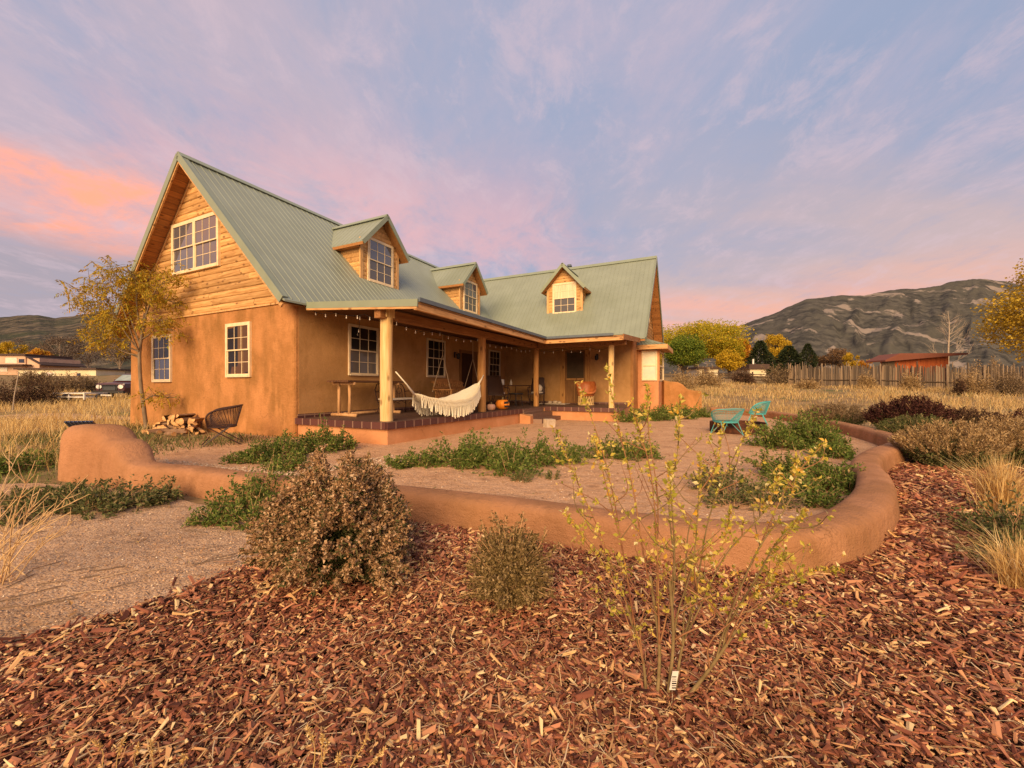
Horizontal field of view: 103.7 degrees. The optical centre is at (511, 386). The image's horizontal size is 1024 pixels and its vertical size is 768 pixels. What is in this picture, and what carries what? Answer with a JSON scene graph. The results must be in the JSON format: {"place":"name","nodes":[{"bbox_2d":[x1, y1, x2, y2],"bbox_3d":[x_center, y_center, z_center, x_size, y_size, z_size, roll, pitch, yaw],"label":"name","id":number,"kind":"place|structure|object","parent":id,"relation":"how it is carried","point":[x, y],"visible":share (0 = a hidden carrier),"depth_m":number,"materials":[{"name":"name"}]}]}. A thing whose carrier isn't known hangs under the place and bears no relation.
{"place":"outdoors","nodes":[
{"label":"outdoors","id":0,"kind":"place"},
{"bbox_2d":[0,413,129,419],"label":"driveway","id":1,"kind":"structure","parent":0,"point":[119,418],"depth_m":17.88,"materials":[{"name":"beige gravel"}]},
{"bbox_2d":[0,307,130,368],"bbox_3d":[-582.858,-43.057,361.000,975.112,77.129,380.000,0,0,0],"label":"hill","id":2,"kind":"structure","parent":0,"point":[32,329],"depth_m":299.44,"materials":[{"name":"green plant"}]},
{"bbox_2d":[0,426,214,483],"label":"green grass","id":3,"kind":"structure","parent":0,"point":[24,474],"depth_m":6.30,"materials":[{"name":"green plant"}]},
{"bbox_2d":[0,483,281,642],"bbox_3d":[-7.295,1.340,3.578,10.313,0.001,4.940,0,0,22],"label":"gravel path","id":4,"kind":"structure","parent":0,"point":[169,553],"depth_m":3.12,"materials":[{"name":"beige gravel"}]},
{"bbox_2d":[0,438,88,584],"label":"twig shrub","id":5,"kind":"object","parent":4,"relation":"on","point":[6,568],"visible":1,"depth_m":2.76,"materials":[{"name":"plant"}]},
{"bbox_2d":[0,506,260,613],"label":"path twigs","id":6,"kind":"object","parent":4,"relation":"on","point":[42,603],"visible":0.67,"depth_m":2.84,"materials":[{"name":"brown wood"}]},
{"bbox_2d":[155,455,396,474],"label":"river gravel","id":7,"kind":"structure","parent":0,"point":[290,471],"depth_m":6.67,"materials":[{"name":"beige gravel"}]},
{"bbox_2d":[0,373,1023,643],"bbox_3d":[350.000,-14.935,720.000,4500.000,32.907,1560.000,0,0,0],"label":"ground","id":8,"kind":"structure","parent":0,"point":[834,397],"depth_m":24.77,"materials":[{"name":"soil"}]},
{"bbox_2d":[0,341,28,353],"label":"yellow tree","id":9,"kind":"object","parent":8,"relation":"on","point":[5,346],"visible":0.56,"depth_m":99.00,"materials":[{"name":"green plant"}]},
{"bbox_2d":[0,373,48,406],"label":"hedge bush","id":10,"kind":"object","parent":8,"relation":"on","point":[5,399],"visible":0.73,"depth_m":23.98,"materials":[{"name":"brown plant"}]},
{"bbox_2d":[0,446,59,474],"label":"groundcover plant","id":11,"kind":"object","parent":8,"relation":"on","point":[21,460],"visible":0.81,"depth_m":6.53,"materials":[{"name":"green plant"}]},
{"bbox_2d":[12,367,59,385],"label":"hedge bush","id":12,"kind":"object","parent":8,"relation":"on","point":[29,375],"visible":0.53,"depth_m":43.52,"materials":[{"name":"brown plant"}]},
{"bbox_2d":[1,375,72,404],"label":"hedge bush","id":13,"kind":"object","parent":8,"relation":"on","point":[50,397],"visible":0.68,"depth_m":24.83,"materials":[{"name":"brown plant"}]},
{"bbox_2d":[0,354,86,374],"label":"neighbour house","id":14,"kind":"structure","parent":8,"relation":"on","point":[9,363],"depth_m":82.20,"materials":[{"name":"white paint"}]},
{"bbox_2d":[34,333,87,360],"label":"leafless tree","id":15,"kind":"object","parent":8,"relation":"on","point":[59,350],"visible":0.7,"depth_m":109.12,"materials":[{"name":"brown plant"}]},
{"bbox_2d":[35,370,88,392],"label":"hedge bush","id":16,"kind":"object","parent":8,"relation":"on","point":[71,383],"visible":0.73,"depth_m":33.72,"materials":[{"name":"brown plant"}]},
{"bbox_2d":[13,368,130,375],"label":"house","id":17,"kind":"structure","parent":8,"relation":"on","point":[92,371],"depth_m":76.00,"materials":[{"name":"yellow paint"}]},
{"bbox_2d":[55,392,110,401],"bbox_3d":[-27.627,0.693,26.266,3.374,0.660,1.666,0,0,4],"label":"utility trailer","id":18,"kind":"object","parent":8,"relation":"on","point":[100,394],"visible":0.56,"depth_m":25.98,"materials":[{"name":"white metal"}]},
{"bbox_2d":[58,325,114,367],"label":"leafless tree","id":19,"kind":"object","parent":8,"relation":"on","point":[88,359],"visible":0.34,"depth_m":116.99,"materials":[{"name":"brown plant"}]},
{"bbox_2d":[74,374,106,391],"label":"hedge bush","id":20,"kind":"object","parent":8,"relation":"on","point":[92,385],"visible":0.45,"depth_m":35.79,"materials":[{"name":"brown plant"}]},
{"bbox_2d":[0,474,186,526],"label":"groundcover plant","id":21,"kind":"object","parent":8,"relation":"on","point":[100,498],"visible":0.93,"depth_m":4.40,"materials":[{"name":"green plant"}]},
{"bbox_2d":[0,388,208,471],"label":"tall grass","id":22,"kind":"structure","parent":8,"relation":"on","point":[54,417],"depth_m":14.11,"materials":[{"name":"plant"}]},
{"bbox_2d":[85,333,130,368],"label":"leafless tree","id":23,"kind":"object","parent":8,"relation":"on","point":[119,363],"visible":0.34,"depth_m":103.88,"materials":[{"name":"brown plant"}]},
{"bbox_2d":[91,371,130,397],"bbox_3d":[-27.218,-0.149,29.074,2.160,1.993,4.630,0,0,-6],"label":"parked vehicle","id":24,"kind":"object","parent":8,"relation":"on","point":[121,384],"visible":0.41,"depth_m":27.07,"materials":[{"name":"black paint"}]},
{"bbox_2d":[54,255,193,429],"bbox_3d":[-11.969,-1.453,12.559,4.675,5.621,2.851,0,0,0],"label":"young ash tree","id":25,"kind":"object","parent":8,"relation":"on","point":[104,315],"visible":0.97,"depth_m":12.33,"materials":[{"name":"yellow plant"}]},
{"bbox_2d":[1,423,295,455],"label":"yard grass","id":26,"kind":"structure","parent":8,"relation":"on","point":[160,442],"depth_m":9.94,"materials":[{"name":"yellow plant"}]},
{"bbox_2d":[181,447,294,530],"bbox_3d":[-2.696,1.036,4.319,1.040,0.745,1.283,0,0,0],"label":"groundcover plant","id":27,"kind":"object","parent":8,"relation":"on","point":[216,515],"visible":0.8,"depth_m":4.09,"materials":[{"name":"green plant"}]},
{"bbox_2d":[110,151,672,444],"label":"house","id":28,"kind":"structure","parent":8,"relation":"on","point":[269,274],"depth_m":13.04,"materials":[{"name":"paint"}]},
{"bbox_2d":[151,334,171,381],"bbox_3d":[-11.686,-0.945,13.410,1.210,1.570,0.095,0,0,26],"label":"window","id":29,"kind":"structure","parent":28,"relation":"in","point":[161,357],"depth_m":13.41,"materials":[{"name":"white"}]},
{"bbox_2d":[171,212,220,276],"bbox_3d":[-9.850,-4.410,12.474,2.630,1.640,0.095,0,0,26],"label":"window","id":30,"kind":"structure","parent":28,"relation":"in","point":[195,242],"depth_m":12.42,"materials":[{"name":"grey wood"}]},
{"bbox_2d":[225,321,251,376],"bbox_3d":[-7.866,-1.060,11.546,1.170,1.560,0.095,0,0,26],"label":"window","id":31,"kind":"structure","parent":28,"relation":"in","point":[238,336],"depth_m":11.52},
{"bbox_2d":[348,323,378,375],"bbox_3d":[-4.658,-1.130,12.643,0.095,1.560,1.210,0,0,26],"label":"window","id":32,"kind":"structure","parent":28,"relation":"in","point":[363,348],"depth_m":12.61,"materials":[{"name":"grey wood"}]},
{"bbox_2d":[327,380,403,416],"bbox_3d":[-4.308,0.325,12.011,0.961,1.018,2.201,0,0,26],"label":"console table","id":33,"kind":"object","parent":28,"relation":"on","point":[339,383],"visible":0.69,"depth_m":11.29,"materials":[{"name":"brown wood"}]},
{"bbox_2d":[375,383,420,413],"bbox_3d":[-3.614,0.328,12.729,0.725,1.023,1.382,0,0,26],"label":"iron settee","id":34,"kind":"object","parent":28,"relation":"on","point":[405,398],"visible":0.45,"depth_m":12.61,"materials":[{"name":"metal"}]},
{"bbox_2d":[426,338,445,377],"bbox_3d":[-3.020,-1.135,16.000,0.095,1.510,1.200,0,0,26],"label":"window","id":35,"kind":"structure","parent":28,"relation":"in","point":[433,347],"depth_m":15.94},
{"bbox_2d":[395,371,483,417],"bbox_3d":[-1.891,0.239,11.578,1.058,1.276,4.021,0,0,29],"label":"hammock","id":36,"kind":"object","parent":28,"relation":"hanging from","point":[464,397],"visible":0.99,"depth_m":11.33,"materials":[{"name":"fabric"}]},
{"bbox_2d":[430,334,476,399],"bbox_3d":[-2.076,-0.677,15.369,0.960,2.380,2.381,0,0,23],"label":"porch swing","id":37,"kind":"object","parent":28,"relation":"hanging from","point":[449,383],"visible":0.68,"depth_m":15.08,"materials":[{"name":"brown wood"}]},
{"bbox_2d":[314,311,605,352],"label":"string lights","id":38,"kind":"object","parent":28,"relation":"hanging from","point":[436,331],"visible":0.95,"depth_m":11.13,"materials":[{"name":"beige"}]},
{"bbox_2d":[462,353,472,388],"bbox_3d":[-2.012,-0.335,18.058,0.145,2.330,0.940,0,0,26],"label":"door","id":39,"kind":"structure","parent":28,"relation":"in","point":[466,358],"depth_m":18.10,"materials":[{"name":"brown wood"}]},
{"bbox_2d":[489,349,499,374],"bbox_3d":[-0.888,-1.125,20.374,0.095,1.450,1.170,0,0,26],"label":"window","id":40,"kind":"structure","parent":28,"relation":"in","point":[494,356],"depth_m":20.35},
{"bbox_2d":[486,375,509,404],"bbox_3d":[-0.582,0.185,16.593,0.791,1.286,1.134,0,0,16],"label":"rocking chair","id":41,"kind":"object","parent":28,"relation":"on","point":[495,386],"visible":0.91,"depth_m":16.29,"materials":[{"name":"brown wood"}]},
{"bbox_2d":[527,377,545,404],"bbox_3d":[1.165,0.185,18.739,0.791,1.286,1.134,0,0,11],"label":"rocking chair","id":42,"kind":"object","parent":28,"relation":"on","point":[542,387],"visible":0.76,"depth_m":18.93,"materials":[{"name":"brown metal"}]},
{"bbox_2d":[565,350,584,402],"bbox_3d":[3.108,-0.495,19.746,1.020,2.590,0.090,0,0,26],"label":"door","id":43,"kind":"structure","parent":28,"relation":"in","point":[574,361],"depth_m":19.79,"materials":[{"name":"brown wood"}]},
{"bbox_2d":[576,381,595,404],"bbox_3d":[3.373,0.292,18.332,0.943,1.087,0.943,0,0,-14],"label":"leather chair","id":44,"kind":"object","parent":28,"relation":"on","point":[590,388],"visible":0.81,"depth_m":18.47,"materials":[{"name":"orange leather"}]},
{"bbox_2d":[637,338,672,411],"bbox_3d":[7.314,-0.415,20.526,1.460,4.190,3.280,0,0,26],"label":"bay window","id":45,"kind":"structure","parent":28,"relation":"in","point":[650,352],"depth_m":19.50,"materials":[{"name":"paint"}]},
{"bbox_2d":[58,407,908,575],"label":"garden wall","id":46,"kind":"structure","parent":8,"relation":"on","point":[866,514],"depth_m":3.68,"materials":[{"name":"paint"}]},
{"bbox_2d":[0,459,1023,767],"bbox_3d":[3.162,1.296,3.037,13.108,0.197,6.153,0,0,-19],"label":"bark mulch","id":47,"kind":"object","parent":8,"relation":"on","point":[404,737],"visible":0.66,"depth_m":1.86,"materials":[{"name":"brown wood"}]},
{"bbox_2d":[92,734,187,767],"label":"seed grass","id":48,"kind":"structure","parent":47,"relation":"on","point":[139,748],"depth_m":1.29,"materials":[{"name":"plant"}]},
{"bbox_2d":[237,443,422,602],"bbox_3d":[-1.245,0.875,2.802,1.230,0.959,1.027,0,0,0],"label":"dried bush","id":49,"kind":"object","parent":47,"relation":"on","point":[352,520],"visible":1,"depth_m":2.59,"materials":[{"name":"brown plant"}]},
{"bbox_2d":[304,724,387,767],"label":"seed grass","id":50,"kind":"structure","parent":47,"relation":"on","point":[323,740],"depth_m":1.27,"materials":[{"name":"plant"}]},
{"bbox_2d":[456,511,555,619],"bbox_3d":[-0.030,1.057,2.440,0.604,0.594,0.556,0,0,0],"label":"dried bush","id":51,"kind":"object","parent":47,"relation":"on","point":[511,573],"visible":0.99,"depth_m":2.36,"materials":[{"name":"brown plant"}]},
{"bbox_2d":[480,510,560,560],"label":"wispy sprig","id":52,"kind":"object","parent":51,"relation":"in","point":[533,539],"visible":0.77,"depth_m":2.46,"materials":[{"name":"green plant"}]},
{"bbox_2d":[548,363,845,700],"bbox_3d":[0.863,0.630,1.769,1.385,1.490,0.628,0,0,0],"label":"tall shrub","id":53,"kind":"object","parent":47,"relation":"on","point":[673,677],"visible":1,"depth_m":1.73,"materials":[{"name":"yellow plant"}]},
{"bbox_2d":[887,416,1016,469],"bbox_3d":[7.342,0.935,6.745,1.759,0.904,1.265,0,0,0],"label":"plume shrub","id":54,"kind":"object","parent":47,"relation":"on","point":[931,441],"visible":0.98,"depth_m":6.52,"materials":[{"name":"brown plant"}]},
{"bbox_2d":[911,519,1023,594],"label":"grass clump","id":55,"kind":"object","parent":47,"relation":"on","point":[1011,566],"visible":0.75,"depth_m":2.68,"materials":[{"name":"plant"}]},
{"bbox_2d":[926,450,1023,514],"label":"grass clump","id":56,"kind":"object","parent":47,"relation":"on","point":[997,486],"visible":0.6,"depth_m":4.18,"materials":[{"name":"plant"}]},
{"bbox_2d":[933,481,1023,565],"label":"groundcover plant","id":57,"kind":"object","parent":47,"relation":"on","point":[1004,516],"visible":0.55,"depth_m":3.42,"materials":[{"name":"green plant"}]},
{"bbox_2d":[962,412,1023,467],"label":"plume shrub","id":58,"kind":"object","parent":47,"relation":"on","point":[1015,430],"visible":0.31,"depth_m":6.69,"materials":[{"name":"grey plant"}]},
{"bbox_2d":[662,380,701,409],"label":"yard wall","id":59,"kind":"structure","parent":8,"relation":"on","point":[671,391],"depth_m":20.20,"materials":[{"name":"paint"}]},
{"bbox_2d":[664,333,707,375],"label":"green tree","id":60,"kind":"object","parent":8,"relation":"on","point":[690,350],"visible":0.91,"depth_m":64.03,"materials":[{"name":"green plant"}]},
{"bbox_2d":[669,366,706,391],"bbox_3d":[14.595,-0.684,34.162,3.561,2.620,2.921,0,0,0],"label":"brush","id":61,"kind":"object","parent":8,"relation":"on","point":[686,383],"visible":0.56,"depth_m":33.72,"materials":[{"name":"brown plant"}]},
{"bbox_2d":[684,367,720,376],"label":"barn","id":62,"kind":"structure","parent":8,"relation":"on","point":[695,369],"depth_m":72.00,"materials":[{"name":"yellow paint"}]},
{"bbox_2d":[690,365,726,387],"bbox_3d":[19.450,-1.046,40.107,4.003,2.807,3.385,0,0,0],"label":"brush","id":63,"kind":"object","parent":8,"relation":"on","point":[710,379],"visible":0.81,"depth_m":39.56,"materials":[{"name":"beige plant"}]},
{"bbox_2d":[663,318,760,366],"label":"cottonwood tree","id":64,"kind":"object","parent":8,"relation":"on","point":[717,343],"visible":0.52,"depth_m":79.88,"materials":[{"name":"yellow plant"}]},
{"bbox_2d":[713,349,746,377],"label":"yellow tree","id":65,"kind":"object","parent":8,"relation":"on","point":[727,360],"visible":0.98,"depth_m":61.16,"materials":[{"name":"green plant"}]},
{"bbox_2d":[725,367,756,384],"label":"brush","id":66,"kind":"object","parent":8,"relation":"on","point":[740,378],"visible":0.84,"depth_m":45.53,"materials":[{"name":"brown plant"}]},
{"bbox_2d":[732,359,769,375],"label":"white cottage","id":67,"kind":"structure","parent":8,"relation":"on","point":[754,368],"depth_m":74.00,"materials":[{"name":"yellow paint"}]},
{"bbox_2d":[745,340,777,373],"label":"conifer","id":68,"kind":"object","parent":8,"relation":"on","point":[755,353],"visible":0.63,"depth_m":83.18,"materials":[{"name":"green plant"}]},
{"bbox_2d":[757,362,792,385],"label":"brush","id":69,"kind":"object","parent":8,"relation":"on","point":[777,378],"visible":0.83,"depth_m":43.73,"materials":[{"name":"brown plant"}]},
{"bbox_2d":[762,333,792,358],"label":"yellow tree","id":70,"kind":"object","parent":8,"relation":"on","point":[778,341],"visible":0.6,"depth_m":97.01,"materials":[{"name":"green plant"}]},
{"bbox_2d":[772,345,798,373],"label":"conifer","id":71,"kind":"object","parent":8,"relation":"on","point":[786,353],"visible":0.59,"depth_m":83.22,"materials":[{"name":"green plant"}]},
{"bbox_2d":[740,438,865,508],"bbox_3d":[3.951,1.063,5.252,1.523,0.690,2.169,0,0,24],"label":"groundcover plant","id":72,"kind":"object","parent":8,"relation":"on","point":[837,479],"visible":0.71,"depth_m":5.16,"materials":[{"name":"green plant"}]},
{"bbox_2d":[792,377,823,388],"bbox_3d":[27.780,-0.235,37.817,2.475,1.390,2.260,0,0,-27],"label":"brush","id":73,"kind":"object","parent":8,"relation":"on","point":[806,384],"visible":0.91,"depth_m":37.60,"materials":[{"name":"beige plant"}]},
{"bbox_2d":[797,343,820,374],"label":"conifer","id":74,"kind":"object","parent":8,"relation":"on","point":[808,350],"visible":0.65,"depth_m":79.51,"materials":[{"name":"green plant"}]},
{"bbox_2d":[796,401,869,425],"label":"plume shrub","id":75,"kind":"object","parent":8,"relation":"on","point":[841,413],"visible":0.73,"depth_m":12.93,"materials":[{"name":"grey plant"}]},
{"bbox_2d":[822,348,853,366],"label":"brown tree","id":76,"kind":"object","parent":8,"relation":"on","point":[836,352],"visible":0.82,"depth_m":89.44,"materials":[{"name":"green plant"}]},
{"bbox_2d":[842,352,859,368],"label":"yellow tree","id":77,"kind":"object","parent":8,"relation":"on","point":[848,357],"visible":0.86,"depth_m":79.80,"materials":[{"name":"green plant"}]},
{"bbox_2d":[687,380,1023,429],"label":"meadow grass","id":78,"kind":"structure","parent":8,"relation":"on","point":[889,393],"depth_m":27.59,"materials":[{"name":"beige plant"}]},
{"bbox_2d":[857,370,877,388],"bbox_3d":[32.540,-0.648,36.867,1.821,1.975,1.570,0,0,-44],"label":"brush","id":79,"kind":"object","parent":8,"relation":"on","point":[864,380],"visible":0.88,"depth_m":36.75,"materials":[{"name":"beige plant"}]},
{"bbox_2d":[788,361,1023,392],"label":"coyote fence","id":80,"kind":"object","parent":8,"relation":"on","point":[850,376],"visible":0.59,"depth_m":38.31,"materials":[{"name":"brown wood"}]},
{"bbox_2d":[860,393,961,426],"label":"red shrub","id":81,"kind":"object","parent":8,"relation":"on","point":[902,407],"visible":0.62,"depth_m":11.14,"materials":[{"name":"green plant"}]},
{"bbox_2d":[897,370,924,390],"bbox_3d":[34.552,-0.503,34.877,2.088,2.128,1.798,0,0,-20],"label":"brush","id":82,"kind":"object","parent":8,"relation":"on","point":[910,381],"visible":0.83,"depth_m":34.76,"materials":[{"name":"beige plant"}]},
{"bbox_2d":[874,411,955,433],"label":"plume shrub","id":83,"kind":"object","parent":8,"relation":"on","point":[895,425],"visible":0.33,"depth_m":9.59,"materials":[{"name":"green plant"}]},
{"bbox_2d":[866,353,967,379],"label":"red shed","id":84,"kind":"structure","parent":8,"relation":"on","point":[925,360],"depth_m":58.00,"materials":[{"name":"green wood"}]},
{"bbox_2d":[929,314,973,365],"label":"bare tree","id":85,"kind":"object","parent":8,"relation":"on","point":[949,333],"visible":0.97,"depth_m":73.87,"materials":[{"name":"grey plant"}]},
{"bbox_2d":[950,376,968,395],"bbox_3d":[33.467,-0.059,30.013,1.024,1.752,0.980,0,0,0],"label":"brush","id":86,"kind":"object","parent":8,"relation":"on","point":[959,387],"visible":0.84,"depth_m":29.91,"materials":[{"name":"brown plant"}]},
{"bbox_2d":[927,405,1003,424],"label":"plume shrub","id":87,"kind":"object","parent":8,"relation":"on","point":[970,414],"visible":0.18,"depth_m":10.96,"materials":[{"name":"brown plant"}]},
{"bbox_2d":[950,364,999,394],"bbox_3d":[35.367,-0.523,31.063,2.921,2.620,2.504,0,0,0],"label":"brush","id":88,"kind":"object","parent":8,"relation":"on","point":[970,381],"visible":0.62,"depth_m":30.67,"materials":[{"name":"brown plant"}]},
{"bbox_2d":[970,258,1023,362],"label":"cottonwood tree","id":89,"kind":"object","parent":8,"relation":"on","point":[1007,315],"visible":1,"depth_m":49.90,"materials":[{"name":"yellow plant"}]},
{"bbox_2d":[978,363,1023,395],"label":"brush","id":90,"kind":"object","parent":8,"relation":"on","point":[1007,386],"visible":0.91,"depth_m":29.89,"materials":[{"name":"brown plant"}]},
{"bbox_2d":[0,0,1023,338],"label":"sky","id":91,"kind":"structure","parent":0,"point":[770,156],"materials":[{"name":"blue"}]},
{"bbox_2d":[151,414,877,521],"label":"patio gravel","id":92,"kind":"structure","parent":0,"point":[541,487],"depth_m":6.93,"materials":[{"name":"beige gravel"}]},
{"bbox_2d":[202,404,242,446],"bbox_3d":[-6.780,0.887,9.458,0.767,0.946,1.084,0,0,-32],"label":"folding chair","id":93,"kind":"object","parent":92,"relation":"on","point":[215,424],"visible":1,"depth_m":9.18,"materials":[{"name":"brown metal"}]},
{"bbox_2d":[218,413,359,472],"bbox_3d":[-4.129,0.977,7.678,1.960,0.891,3.022,0,0,0],"label":"groundcover plant","id":94,"kind":"object","parent":92,"relation":"on","point":[295,449],"visible":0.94,"depth_m":7.47,"materials":[{"name":"green plant"}]},
{"bbox_2d":[375,427,590,475],"bbox_3d":[-0.468,1.042,6.689,3.699,0.781,1.779,0,0,0],"label":"groundcover plant","id":95,"kind":"object","parent":92,"relation":"on","point":[503,459],"visible":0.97,"depth_m":6.70,"materials":[{"name":"green plant"}]},
{"bbox_2d":[506,468,561,482],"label":"groundcover plant","id":96,"kind":"object","parent":92,"relation":"on","point":[520,475],"visible":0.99,"depth_m":5.78,"materials":[{"name":"green plant"}]},
{"bbox_2d":[575,431,665,461],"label":"groundcover plant","id":97,"kind":"object","parent":92,"relation":"on","point":[617,450],"visible":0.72,"depth_m":7.50,"materials":[{"name":"green plant"}]},
{"bbox_2d":[611,400,713,422],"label":"groundcover plant","id":98,"kind":"object","parent":92,"relation":"on","point":[661,413],"visible":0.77,"depth_m":16.07,"materials":[{"name":"green plant"}]},
{"bbox_2d":[710,408,744,435],"bbox_3d":[6.009,0.960,11.210,0.888,0.749,0.642,0,0,-5],"label":"wire chair","id":99,"kind":"object","parent":92,"relation":"on","point":[731,421],"visible":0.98,"depth_m":11.05,"materials":[{"name":"teal paint"}]},
{"bbox_2d":[710,420,766,434],"bbox_3d":[6.689,1.195,11.930,1.480,0.310,1.480,0,0,0],"label":"fire pit","id":100,"kind":"object","parent":92,"relation":"on","point":[730,428],"visible":0.52,"depth_m":11.42,"materials":[{"name":"metal"}]},
{"bbox_2d":[684,455,805,510],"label":"groundcover plant","id":101,"kind":"object","parent":92,"relation":"on","point":[744,487],"visible":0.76,"depth_m":4.66,"materials":[{"name":"green plant"}]},
{"bbox_2d":[748,401,770,425],"bbox_3d":[8.587,0.909,14.001,0.731,0.853,1.012,0,0,32],"label":"wire chair","id":102,"kind":"object","parent":92,"relation":"on","point":[764,412],"visible":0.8,"depth_m":13.77,"materials":[{"name":"teal paint"}]},
{"bbox_2d":[740,405,858,460],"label":"groundcover plant","id":103,"kind":"object","parent":92,"relation":"on","point":[800,436],"visible":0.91,"depth_m":8.67,"materials":[{"name":"green plant"}]},
{"bbox_2d":[664,279,1023,373],"bbox_3d":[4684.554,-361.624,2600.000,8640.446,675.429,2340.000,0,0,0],"label":"mountain","id":104,"kind":"structure","parent":0,"point":[865,328],"depth_m":2070.17,"materials":[{"name":"grey stone"}]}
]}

